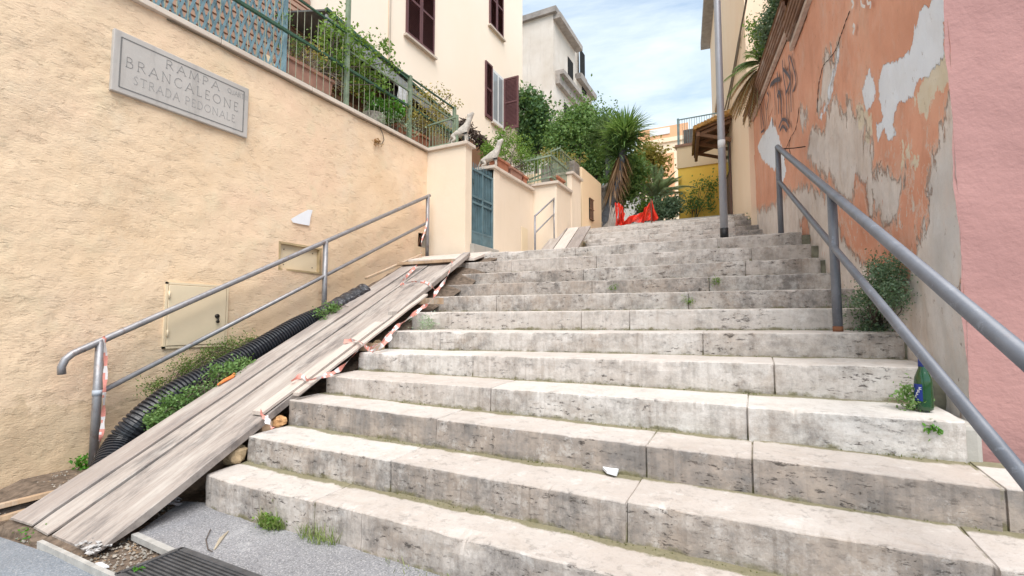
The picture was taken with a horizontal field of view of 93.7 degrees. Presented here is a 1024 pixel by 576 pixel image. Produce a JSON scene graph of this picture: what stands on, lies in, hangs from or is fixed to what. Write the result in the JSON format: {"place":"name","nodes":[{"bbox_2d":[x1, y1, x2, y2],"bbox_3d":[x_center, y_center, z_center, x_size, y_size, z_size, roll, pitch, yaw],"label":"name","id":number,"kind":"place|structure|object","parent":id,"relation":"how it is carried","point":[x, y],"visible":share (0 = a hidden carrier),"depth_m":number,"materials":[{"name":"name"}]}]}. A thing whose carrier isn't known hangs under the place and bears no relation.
{"place":"outdoors","nodes":[
{"label":"outdoors","id":0,"kind":"place"},
{"bbox_2d":[0,537,93,575],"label":"road","id":1,"kind":"structure","parent":0,"point":[17,559],"depth_m":2.30,"materials":[{"name":"asphalt"}]},
{"bbox_2d":[0,489,54,514],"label":"dead sticks","id":2,"kind":"object","parent":1,"relation":"on","point":[14,508],"visible":0.18,"depth_m":3.11,"materials":[{"name":"brown plant"}]},
{"bbox_2d":[0,465,205,572],"bbox_3d":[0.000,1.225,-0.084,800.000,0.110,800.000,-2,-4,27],"label":"ground","id":3,"kind":"structure","parent":0,"point":[26,487],"depth_m":3.23,"materials":[{"name":"brown soil"}]},
{"bbox_2d":[0,490,53,508],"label":"side slat","id":4,"kind":"object","parent":3,"relation":"on","point":[14,502],"visible":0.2,"depth_m":3.10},
{"bbox_2d":[0,518,126,555],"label":"dirt wedge","id":5,"kind":"object","parent":3,"relation":"on","point":[8,528],"visible":0.27,"depth_m":2.62,"materials":[{"name":"brown soil"}]},
{"bbox_2d":[10,265,417,525],"bbox_3d":[-2.105,0.490,4.809,0.242,1.961,4.297,-1,-4,18],"label":"ramp plank","id":6,"kind":"object","parent":5,"relation":"on","point":[49,504],"visible":0.77,"depth_m":3.53,"materials":[{"name":"wood"}]},
{"bbox_2d":[397,259,455,265],"bbox_3d":[-1.197,-0.356,6.689,0.931,0.040,0.100,-2,-4,24],"label":"cross batten","id":7,"kind":"object","parent":6,"relation":"on","point":[425,262],"visible":0.87,"depth_m":6.64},
{"bbox_2d":[37,540,114,575],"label":"kerb","id":8,"kind":"structure","parent":3,"relation":"on","point":[92,568],"depth_m":2.29,"materials":[{"name":"concrete"}]},
{"bbox_2d":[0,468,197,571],"bbox_3d":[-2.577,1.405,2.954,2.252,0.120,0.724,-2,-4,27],"label":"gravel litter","id":9,"kind":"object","parent":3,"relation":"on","point":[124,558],"visible":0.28,"depth_m":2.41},
{"bbox_2d":[0,0,428,488],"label":"retaining wall","id":10,"kind":"structure","parent":3,"relation":"on","point":[117,211],"depth_m":4.28,"materials":[{"name":"yellow paint"}]},
{"bbox_2d":[109,28,248,138],"bbox_3d":[-3.171,-1.938,4.687,0.044,0.550,1.236,-2,-4,27],"label":"street name plaque","id":11,"kind":"object","parent":10,"relation":"attached to","point":[145,72],"visible":1,"depth_m":4.57,"materials":[{"name":"grey stone"}]},
{"bbox_2d":[161,282,228,348],"bbox_3d":[-3.078,0.269,4.706,0.076,0.620,0.595,-2,-4,27],"label":"utility door","id":12,"kind":"structure","parent":10,"relation":"attached to","point":[188,324],"depth_m":4.66,"materials":[{"name":"beige metal"}]},
{"bbox_2d":[153,0,288,71],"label":"lattice panel","id":13,"kind":"object","parent":10,"relation":"on","point":[283,55],"visible":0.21,"depth_m":5.45,"materials":[{"name":"metal"}]},
{"bbox_2d":[278,241,321,273],"bbox_3d":[-2.598,-0.357,5.840,0.102,0.335,0.620,-2,-4,27],"label":"wall hatch","id":14,"kind":"object","parent":10,"relation":"attached to","point":[309,262],"depth_m":5.85,"materials":[{"name":"beige metal"}]},
{"bbox_2d":[291,210,312,224],"bbox_3d":[-2.550,-0.875,5.825,0.002,0.207,0.308,-2,-4,27],"label":"torn poster scrap","id":15,"kind":"object","parent":10,"relation":"attached to","point":[304,217],"visible":1,"depth_m":5.85,"materials":[{"name":"white paper"}]},
{"bbox_2d":[273,54,334,95],"bbox_3d":[-2.713,-2.646,6.282,0.280,0.412,0.760,-2,-4,27],"label":"planter box","id":16,"kind":"object","parent":10,"relation":"on","point":[306,74],"visible":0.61,"depth_m":6.18,"materials":[{"name":"ceramic"}]},
{"bbox_2d":[275,2,312,57],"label":"planter sprigs","id":17,"kind":"object","parent":16,"relation":"in","point":[291,47],"visible":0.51,"depth_m":6.02,"materials":[{"name":"green plant"}]},
{"bbox_2d":[291,37,365,99],"bbox_3d":[-2.593,-2.969,6.498,0.657,0.668,1.261,-2,-4,27],"label":"dry shrub","id":18,"kind":"object","parent":16,"relation":"in","point":[306,58],"visible":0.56,"depth_m":6.35,"materials":[{"name":"green plant"}]},
{"bbox_2d":[306,1,404,98],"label":"climbing shrub","id":19,"kind":"object","parent":16,"relation":"in","point":[358,84],"visible":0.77,"depth_m":6.87,"materials":[{"name":"green plant"}]},
{"bbox_2d":[152,0,458,147],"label":"iron fence","id":20,"kind":"object","parent":10,"relation":"on","point":[454,118],"visible":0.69,"depth_m":6.69,"materials":[{"name":"metal"}]},
{"bbox_2d":[362,110,384,124],"bbox_3d":[-2.128,-2.525,7.358,0.360,0.260,0.360,-2,-4,27],"label":"wicker basket","id":21,"kind":"object","parent":10,"relation":"on","point":[367,113],"visible":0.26,"depth_m":7.21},
{"bbox_2d":[360,86,407,123],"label":"basil plant","id":22,"kind":"object","parent":21,"relation":"in","point":[401,109],"visible":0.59,"depth_m":7.47,"materials":[{"name":"green plant"}]},
{"bbox_2d":[359,99,426,138],"bbox_3d":[-1.954,-2.591,7.596,0.818,0.495,1.180,-2,-4,27],"label":"straggly plant","id":23,"kind":"object","parent":10,"relation":"on","point":[390,125],"visible":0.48,"depth_m":7.52,"materials":[{"name":"green plant"}]},
{"bbox_2d":[387,122,419,140],"bbox_3d":[-1.801,-2.479,7.976,0.260,0.312,0.540,-2,-4,27],"label":"planter box","id":24,"kind":"object","parent":10,"relation":"on","point":[402,131],"visible":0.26,"depth_m":7.80,"materials":[{"name":"ceramic"}]},
{"bbox_2d":[395,99,458,143],"bbox_3d":[-1.460,-2.899,8.418,0.796,0.623,1.894,-2,-4,27],"label":"straggly plant","id":25,"kind":"object","parent":24,"relation":"in","point":[419,120],"visible":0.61,"depth_m":8.31,"materials":[{"name":"green plant"}]},
{"bbox_2d":[477,165,534,251],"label":"garden wall","id":26,"kind":"structure","parent":3,"relation":"on","point":[512,213],"depth_m":9.21,"materials":[{"name":"yellow paint"}]},
{"bbox_2d":[479,139,503,166],"bbox_3d":[-0.393,-2.474,8.870,0.475,0.579,0.180,0,-4,2],"label":"stone dog","id":27,"kind":"object","parent":26,"relation":"on","point":[492,155],"visible":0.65,"depth_m":8.81},
{"bbox_2d":[508,166,523,180],"bbox_3d":[0.010,-2.257,9.735,0.240,0.252,0.560,-2,-4,27],"label":"planter box","id":28,"kind":"object","parent":26,"relation":"on","point":[515,172],"visible":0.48,"depth_m":9.64,"materials":[{"name":"ceramic"}]},
{"bbox_2d":[491,131,550,174],"bbox_3d":[0.274,-2.853,10.420,0.718,1.103,2.045,-2,-5,31],"label":"hedge plant","id":29,"kind":"object","parent":28,"relation":"in","point":[511,156],"visible":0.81,"depth_m":10.17,"materials":[{"name":"green plant"}]},
{"bbox_2d":[521,227,527,250],"bbox_3d":[0.254,-0.960,9.712,0.015,0.520,0.280,-2,-4,27],"label":"small door","id":30,"kind":"structure","parent":26,"relation":"in","point":[524,232],"depth_m":9.69,"materials":[{"name":"beige metal"}]},
{"bbox_2d":[205,232,1023,575],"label":"stone staircase","id":31,"kind":"structure","parent":3,"relation":"on","point":[805,434],"depth_m":2.64,"materials":[{"name":"stone"}]},
{"bbox_2d":[223,444,247,464],"bbox_3d":[-1.849,1.109,3.211,0.134,0.141,0.138,-2,-4,27],"label":"prop stone","id":32,"kind":"object","parent":31,"relation":"on","point":[237,455],"visible":0.62,"depth_m":3.17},
{"bbox_2d":[370,261,452,348],"bbox_3d":[-0.918,0.086,5.178,0.219,1.046,2.184,-1,-4,12],"label":"barrier tape","id":33,"kind":"object","parent":31,"relation":"on","point":[415,312],"visible":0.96,"depth_m":4.90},
{"bbox_2d":[421,140,475,255],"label":"gate pier wall","id":34,"kind":"structure","parent":31,"relation":"on","point":[449,178],"depth_m":7.90,"materials":[{"name":"yellow paint"}]},
{"bbox_2d":[448,112,473,142],"bbox_3d":[-0.846,-2.647,7.991,0.446,0.544,0.169,-1,-4,12],"label":"stone dog","id":35,"kind":"object","parent":34,"relation":"on","point":[463,129],"visible":0.76,"depth_m":7.93},
{"bbox_2d":[471,162,492,248],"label":"iron gate","id":36,"kind":"structure","parent":34,"relation":"attached to","point":[482,214],"depth_m":8.27,"materials":[{"name":"metal"}]},
{"bbox_2d":[408,251,491,261],"bbox_3d":[-1.024,-0.456,7.125,1.249,0.189,0.719,-2,-4,27],"label":"landing board","id":37,"kind":"object","parent":31,"relation":"on","point":[474,256],"visible":0.79,"depth_m":6.96,"materials":[{"name":"brown wood"}]},
{"bbox_2d":[470,243,498,252],"bbox_3d":[-0.573,-0.598,8.276,0.320,0.200,0.880,-2,-4,27],"label":"gate threshold","id":38,"kind":"object","parent":31,"relation":"on","point":[474,248],"visible":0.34,"depth_m":7.99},
{"bbox_2d":[554,227,578,248],"bbox_3d":[1.099,-0.989,9.727,0.239,0.718,1.300,-2,-4,21],"label":"ramp plank","id":39,"kind":"object","parent":31,"relation":"on","point":[566,238],"visible":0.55,"depth_m":9.72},
{"bbox_2d":[566,226,590,247],"bbox_3d":[1.331,-0.997,9.609,0.239,0.718,1.300,-2,-4,21],"label":"ramp plank","id":40,"kind":"object","parent":31,"relation":"on","point":[578,237],"visible":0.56,"depth_m":9.60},
{"bbox_2d":[278,310,983,572],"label":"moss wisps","id":41,"kind":"object","parent":31,"relation":"on","point":[616,425],"visible":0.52,"depth_m":2.83,"materials":[{"name":"green plant"}]},
{"bbox_2d":[714,0,728,237],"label":"pole","id":42,"kind":"object","parent":31,"relation":"on","point":[724,231],"visible":0.88,"depth_m":5.81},
{"bbox_2d":[731,213,763,236],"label":"steps","id":43,"kind":"structure","parent":31,"relation":"on","point":[743,226],"depth_m":9.16,"materials":[{"name":"stone"}]},
{"bbox_2d":[743,0,969,421],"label":"orange wall","id":44,"kind":"structure","parent":31,"relation":"on","point":[868,118],"depth_m":3.36,"materials":[{"name":"paint"}]},
{"bbox_2d":[724,43,762,126],"bbox_3d":[4.097,-3.538,8.332,0.828,1.374,0.968,-2,-4,27],"label":"overhanging palm","id":45,"kind":"object","parent":44,"relation":"attached to","point":[748,86],"visible":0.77,"depth_m":8.36,"materials":[{"name":"green plant"}]},
{"bbox_2d":[742,10,767,66],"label":"wall top shrub","id":46,"kind":"object","parent":44,"relation":"on","point":[757,44],"visible":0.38,"depth_m":8.09,"materials":[{"name":"green plant"}]},
{"bbox_2d":[746,0,779,53],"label":"wall top shrub","id":47,"kind":"object","parent":44,"relation":"on","point":[769,14],"visible":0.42,"depth_m":7.42,"materials":[{"name":"green plant"}]},
{"bbox_2d":[760,55,795,132],"bbox_3d":[3.802,-2.589,6.946,0.002,1.329,2.963,-1,-4,21],"label":"graffiti tag","id":48,"kind":"object","parent":44,"relation":"attached to","point":[777,80],"visible":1,"depth_m":6.34,"materials":[{"name":"grey paint"}]},
{"bbox_2d":[826,248,918,331],"bbox_3d":[2.398,0.160,3.231,0.400,0.824,1.185,-1,-4,19],"label":"bush","id":49,"kind":"object","parent":31,"relation":"on","point":[889,284],"visible":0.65,"depth_m":2.96,"materials":[{"name":"green plant"}]},
{"bbox_2d":[802,235,946,410],"bbox_3d":[3.314,0.258,5.192,0.335,1.674,5.797,-2,-4,24],"label":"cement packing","id":50,"kind":"object","parent":31,"relation":"on","point":[940,401],"visible":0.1,"depth_m":2.90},
{"bbox_2d":[775,144,1023,490],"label":"handrail","id":51,"kind":"object","parent":31,"relation":"on","point":[1006,342],"visible":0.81,"depth_m":2.01,"materials":[{"name":"metal"}]},
{"bbox_2d":[886,373,934,412],"bbox_3d":[1.957,0.535,2.360,0.196,0.223,0.171,-2,-4,27],"label":"weed","id":52,"kind":"object","parent":31,"relation":"on","point":[910,398],"visible":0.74,"depth_m":2.36,"materials":[{"name":"green plant"}]},
{"bbox_2d":[913,360,933,410],"bbox_3d":[1.985,0.448,2.319,0.072,0.278,0.071,-2,-4,27],"label":"beer bottle","id":53,"kind":"object","parent":31,"relation":"on","point":[923,386],"visible":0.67,"depth_m":2.29,"materials":[{"name":"green glass"}]},
{"bbox_2d":[952,414,982,461],"bbox_3d":[2.098,0.755,2.268,0.087,0.275,0.370,-2,-4,27],"label":"cement fillet","id":54,"kind":"object","parent":31,"relation":"on","point":[974,446],"visible":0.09,"depth_m":2.10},
{"bbox_2d":[944,0,1023,462],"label":"pink building","id":55,"kind":"structure","parent":3,"relation":"on","point":[985,62],"depth_m":2.25,"materials":[{"name":"paint"}]},
{"bbox_2d":[138,501,439,575],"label":"sidewalk","id":56,"kind":"structure","parent":0,"point":[246,544],"depth_m":2.42,"materials":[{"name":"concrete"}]},
{"bbox_2d":[131,532,174,554],"bbox_3d":[-1.840,1.311,2.456,0.386,0.032,0.032,-2,-5,30],"label":"concrete strip","id":57,"kind":"object","parent":56,"relation":"on","point":[159,547],"visible":0.79,"depth_m":2.45,"materials":[{"name":"concrete"}]},
{"bbox_2d":[115,547,261,575],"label":"drain grate","id":58,"kind":"object","parent":56,"relation":"on","point":[182,561],"visible":0.98,"depth_m":2.20,"materials":[{"name":"metal"}]},
{"bbox_2d":[249,507,286,530],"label":"grass tuft","id":59,"kind":"object","parent":56,"relation":"on","point":[277,525],"visible":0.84,"depth_m":2.62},
{"bbox_2d":[295,521,342,545],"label":"grass tuft","id":60,"kind":"object","parent":56,"relation":"on","point":[316,537],"visible":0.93,"depth_m":2.48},
{"bbox_2d":[187,257,496,489],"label":"dirt bank","id":61,"kind":"structure","parent":0,"point":[455,277],"depth_m":5.14,"materials":[{"name":"brown soil"}]},
{"bbox_2d":[68,453,89,469],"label":"wall foot leaf","id":62,"kind":"object","parent":61,"relation":"on","point":[80,465],"visible":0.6,"depth_m":3.80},
{"bbox_2d":[133,328,258,398],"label":"ramp weeds","id":63,"kind":"object","parent":61,"relation":"on","point":[190,365],"visible":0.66,"depth_m":4.47,"materials":[{"name":"green plant"}]},
{"bbox_2d":[141,352,255,430],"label":"ramp weeds","id":64,"kind":"object","parent":61,"relation":"on","point":[184,400],"visible":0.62,"depth_m":3.92,"materials":[{"name":"green plant"}]},
{"bbox_2d":[89,284,370,467],"bbox_3d":[-2.371,0.734,4.626,0.526,1.758,2.945,-2,-4,27],"label":"corrugated pipe","id":65,"kind":"object","parent":61,"relation":"on","point":[129,428],"visible":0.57,"depth_m":4.19,"materials":[{"name":"black plastic"}]},
{"bbox_2d":[57,194,430,464],"bbox_3d":[-2.405,-0.083,5.763,0.068,3.227,4.633,-2,-4,27],"label":"handrail","id":66,"kind":"object","parent":61,"relation":"on","point":[98,346],"visible":0.91,"depth_m":4.52,"materials":[{"name":"metal"}]},
{"bbox_2d":[94,336,107,456],"bbox_3d":[-3.133,0.848,3.659,0.053,0.954,0.610,3,-5,-38],"label":"barrier tape","id":67,"kind":"object","parent":66,"relation":"attached to","point":[103,410],"visible":0.89,"depth_m":3.87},
{"bbox_2d":[310,300,348,319],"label":"ramp weeds","id":68,"kind":"object","parent":61,"relation":"on","point":[334,307],"visible":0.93,"depth_m":5.28,"materials":[{"name":"green plant"}]},
{"bbox_2d":[358,343,380,350],"bbox_3d":[-1.606,0.557,4.607,0.830,0.070,0.080,-2,-4,27],"label":"ramp bearer","id":69,"kind":"object","parent":61,"relation":"on","point":[362,348],"visible":0.29,"depth_m":4.43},
{"bbox_2d":[52,259,460,555],"bbox_3d":[-1.569,0.457,4.629,0.455,2.034,4.479,-1,-4,18],"label":"ramp plank","id":70,"kind":"object","parent":69,"relation":"on","point":[138,500],"visible":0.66,"depth_m":3.07,"materials":[{"name":"wood"}]},
{"bbox_2d":[74,540,111,553],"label":"plaster dust flakes","id":71,"kind":"object","parent":70,"relation":"on","point":[96,547],"visible":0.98,"depth_m":2.39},
{"bbox_2d":[252,322,382,414],"bbox_3d":[-1.558,0.615,4.061,0.117,0.658,1.378,-2,-4,21],"label":"batten","id":72,"kind":"object","parent":70,"relation":"on","point":[288,390],"visible":0.93,"depth_m":3.89,"materials":[{"name":"brown wood"}]},
{"bbox_2d":[291,350,357,381],"bbox_3d":[-1.451,0.632,3.972,0.267,0.236,0.705,-2,-4,27],"label":"barrier tape","id":73,"kind":"object","parent":72,"relation":"attached to","point":[327,374],"visible":0.97,"depth_m":3.76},
{"bbox_2d":[293,294,427,395],"bbox_3d":[-1.285,0.434,4.452,0.063,0.856,1.815,-2,-4,21],"label":"batten","id":74,"kind":"object","parent":70,"relation":"on","point":[309,384],"visible":0.98,"depth_m":4.22,"materials":[{"name":"brown wood"}]},
{"bbox_2d":[388,252,469,316],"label":"ramp edge beam","id":75,"kind":"structure","parent":70,"relation":"on","point":[434,280],"depth_m":5.67,"materials":[{"name":"brown wood"}]},
{"bbox_2d":[416,298,443,304],"bbox_3d":[-1.152,0.157,5.528,0.830,0.070,0.080,-2,-4,27],"label":"ramp bearer","id":76,"kind":"object","parent":61,"relation":"on","point":[433,301],"visible":0.36,"depth_m":5.36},
{"bbox_2d":[34,264,430,535],"bbox_3d":[-1.887,0.478,4.734,0.192,1.992,4.365,-1,-4,18],"label":"ramp plank","id":77,"kind":"object","parent":76,"relation":"on","point":[73,509],"visible":0.87,"depth_m":3.42,"materials":[{"name":"wood"}]},
{"bbox_2d":[528,171,582,249],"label":"garden wall","id":78,"kind":"structure","parent":0,"point":[568,206],"depth_m":10.13,"materials":[{"name":"yellow paint"}]},
{"bbox_2d":[534,198,554,249],"bbox_3d":[0.655,-1.162,9.493,0.040,1.494,1.013,-2,-4,27],"label":"handrail","id":79,"kind":"object","parent":78,"relation":"attached to","point":[547,220],"visible":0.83,"depth_m":9.51,"materials":[{"name":"metal"}]},
{"bbox_2d":[520,145,571,185],"bbox_3d":[0.971,-2.667,11.268,0.910,1.180,2.628,-2,-4,27],"label":"garden railing","id":80,"kind":"object","parent":78,"relation":"on","point":[560,163],"visible":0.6,"depth_m":10.27,"materials":[{"name":"metal"}]},
{"bbox_2d":[536,142,586,175],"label":"dry fern","id":81,"kind":"object","parent":78,"relation":"on","point":[549,151],"visible":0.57,"depth_m":10.90,"materials":[{"name":"green plant"}]},
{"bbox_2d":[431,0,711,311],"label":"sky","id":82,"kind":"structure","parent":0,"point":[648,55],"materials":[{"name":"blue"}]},
{"bbox_2d":[583,216,735,246],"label":"stone staircase","id":83,"kind":"structure","parent":0,"point":[692,229],"depth_m":10.09,"materials":[{"name":"stone"}]},
{"bbox_2d":[616,214,732,225],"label":"path","id":84,"kind":"structure","parent":0,"point":[677,219],"depth_m":12.98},
{"bbox_2d":[522,5,596,174],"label":"grey palazzo","id":85,"kind":"structure","parent":84,"relation":"on","point":[552,47],"depth_m":27.35,"materials":[{"name":"paint"}]},
{"bbox_2d":[580,110,616,178],"bbox_3d":[3.090,-3.781,15.330,1.802,4.121,1.766,-2,-4,27],"label":"yucca tree","id":86,"kind":"object","parent":84,"relation":"on","point":[599,131],"visible":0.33,"depth_m":15.27,"materials":[{"name":"plant"}]},
{"bbox_2d":[591,105,656,225],"bbox_3d":[3.211,-3.367,13.579,1.986,3.979,2.031,-2,-4,27],"label":"yucca tree","id":87,"kind":"object","parent":84,"relation":"on","point":[623,137],"visible":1,"depth_m":13.44,"materials":[{"name":"green plant"}]},
{"bbox_2d":[598,146,656,223],"bbox_3d":[3.509,-3.168,14.905,1.750,2.869,1.855,1,-4,-14],"label":"leafy tree","id":88,"kind":"object","parent":84,"relation":"on","point":[637,179],"visible":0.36,"depth_m":14.58,"materials":[{"name":"green plant"}]},
{"bbox_2d":[619,203,657,224],"bbox_3d":[3.139,-1.895,11.971,0.984,0.553,0.311,-2,-4,27],"label":"safety net","id":89,"kind":"object","parent":84,"relation":"on","point":[630,219],"visible":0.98,"depth_m":11.90,"materials":[{"name":"red plastic"}]},
{"bbox_2d":[629,192,656,222],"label":"shrub","id":90,"kind":"object","parent":84,"relation":"on","point":[642,205],"visible":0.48,"depth_m":14.40,"materials":[{"name":"green plant"}]},
{"bbox_2d":[627,135,675,221],"bbox_3d":[5.367,-4.031,19.050,2.296,3.933,2.132,-2,-4,27],"label":"yellowing tree","id":91,"kind":"object","parent":84,"relation":"on","point":[653,156],"visible":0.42,"depth_m":18.63,"materials":[{"name":"green plant"}]},
{"bbox_2d":[638,122,687,219],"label":"orange building","id":92,"kind":"structure","parent":84,"relation":"on","point":[669,135],"depth_m":29.36,"materials":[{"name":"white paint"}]},
{"bbox_2d":[636,164,696,220],"bbox_3d":[4.680,-2.765,15.522,2.625,2.320,2.088,-2,-4,27],"label":"palm tree","id":93,"kind":"object","parent":84,"relation":"on","point":[661,185],"visible":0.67,"depth_m":15.09,"materials":[{"name":"green plant"}]},
{"bbox_2d":[642,187,691,221],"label":"hedge","id":94,"kind":"object","parent":84,"relation":"on","point":[668,207],"visible":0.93,"depth_m":13.66,"materials":[{"name":"green plant"}]},
{"bbox_2d":[675,142,719,218],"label":"yellow house","id":95,"kind":"structure","parent":84,"relation":"on","point":[688,166],"depth_m":15.24,"materials":[{"name":"paint"}]},
{"bbox_2d":[677,112,716,144],"bbox_3d":[6.003,-5.093,15.341,1.380,0.900,0.060,-2,-4,27],"label":"roof railing","id":96,"kind":"object","parent":95,"relation":"on","point":[678,127],"visible":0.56,"depth_m":15.55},
{"bbox_2d":[682,168,718,217],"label":"climbing rose","id":97,"kind":"object","parent":84,"relation":"on","point":[709,205],"visible":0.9,"depth_m":14.85,"materials":[{"name":"green plant"}]},
{"bbox_2d":[700,0,777,224],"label":"ochre building","id":98,"kind":"structure","parent":84,"relation":"on","point":[741,177],"depth_m":11.33,"materials":[{"name":"yellow paint"}]},
{"bbox_2d":[692,109,731,161],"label":"porch roof","id":99,"kind":"structure","parent":98,"relation":"attached to","point":[704,138],"depth_m":12.77,"materials":[{"name":"brown wood"}]},
{"bbox_2d":[727,141,732,213],"bbox_3d":[5.920,-2.772,13.082,0.040,2.400,0.908,-1,-4,20],"label":"door","id":100,"kind":"structure","parent":98,"relation":"in","point":[729,181],"depth_m":12.72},
{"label":"garden hill","id":101,"kind":"structure","parent":0,"visible":0},
{"bbox_2d":[149,0,522,171],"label":"cream villa","id":102,"kind":"object","parent":101,"relation":"on","point":[468,53],"visible":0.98,"depth_m":13.69,"materials":[{"name":"beige paint"}]},
{"bbox_2d":[493,69,503,127],"bbox_3d":[-0.472,-6.298,16.036,0.022,1.800,0.770,-2,-4,27],"label":"window","id":103,"kind":"structure","parent":102,"relation":"in","point":[498,82],"depth_m":16.02,"materials":[{"name":"white paint"}]},
{"bbox_2d":[529,74,640,184],"bbox_3d":[2.455,-4.236,16.127,3.938,5.214,2.312,-2,-4,27],"label":"bushy tree","id":104,"kind":"object","parent":101,"relation":"on","point":[571,127],"visible":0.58,"depth_m":15.95,"materials":[{"name":"green plant"}]},
{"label":"garden terrace","id":105,"kind":"structure","parent":0,"visible":0},
{"bbox_2d":[266,7,489,173],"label":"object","id":106,"kind":"object","parent":105,"relation":"on","point":[403,81],"visible":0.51,"depth_m":9.62,"materials":[{"name":"plant"}]},
{"bbox_2d":[416,131,430,146],"bbox_3d":[-1.768,-2.644,8.848,0.260,0.362,0.540,-2,-4,27],"label":"planter box","id":107,"kind":"object","parent":105,"relation":"on","point":[424,141],"visible":0.27,"depth_m":8.90,"materials":[{"name":"ceramic"}]},
{"bbox_2d":[407,81,463,135],"bbox_3d":[-1.526,-3.437,9.371,0.861,1.423,1.637,-2,-4,27],"label":"flowering plant","id":108,"kind":"object","parent":107,"relation":"in","point":[439,107],"visible":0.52,"depth_m":9.32,"materials":[{"name":"green plant"}]},
{"bbox_2d":[476,122,520,165],"bbox_3d":[-0.373,-3.047,11.116,1.409,1.684,0.853,4,-5,-43],"label":"lush shrub","id":109,"kind":"object","parent":105,"relation":"on","point":[487,147],"visible":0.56,"depth_m":11.04,"materials":[{"name":"green plant"}]},
{"bbox_2d":[514,76,563,173],"bbox_3d":[0.687,-4.638,17.360,2.458,6.131,1.966,-2,-4,27],"label":"evergreen tree","id":110,"kind":"object","parent":105,"relation":"on","point":[534,107],"visible":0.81,"depth_m":17.08,"materials":[{"name":"green plant"}]},
{"bbox_2d":[525,160,601,246],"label":"garden wall","id":111,"kind":"structure","parent":105,"relation":"on","point":[591,200],"depth_m":12.12,"materials":[{"name":"beige paint"}]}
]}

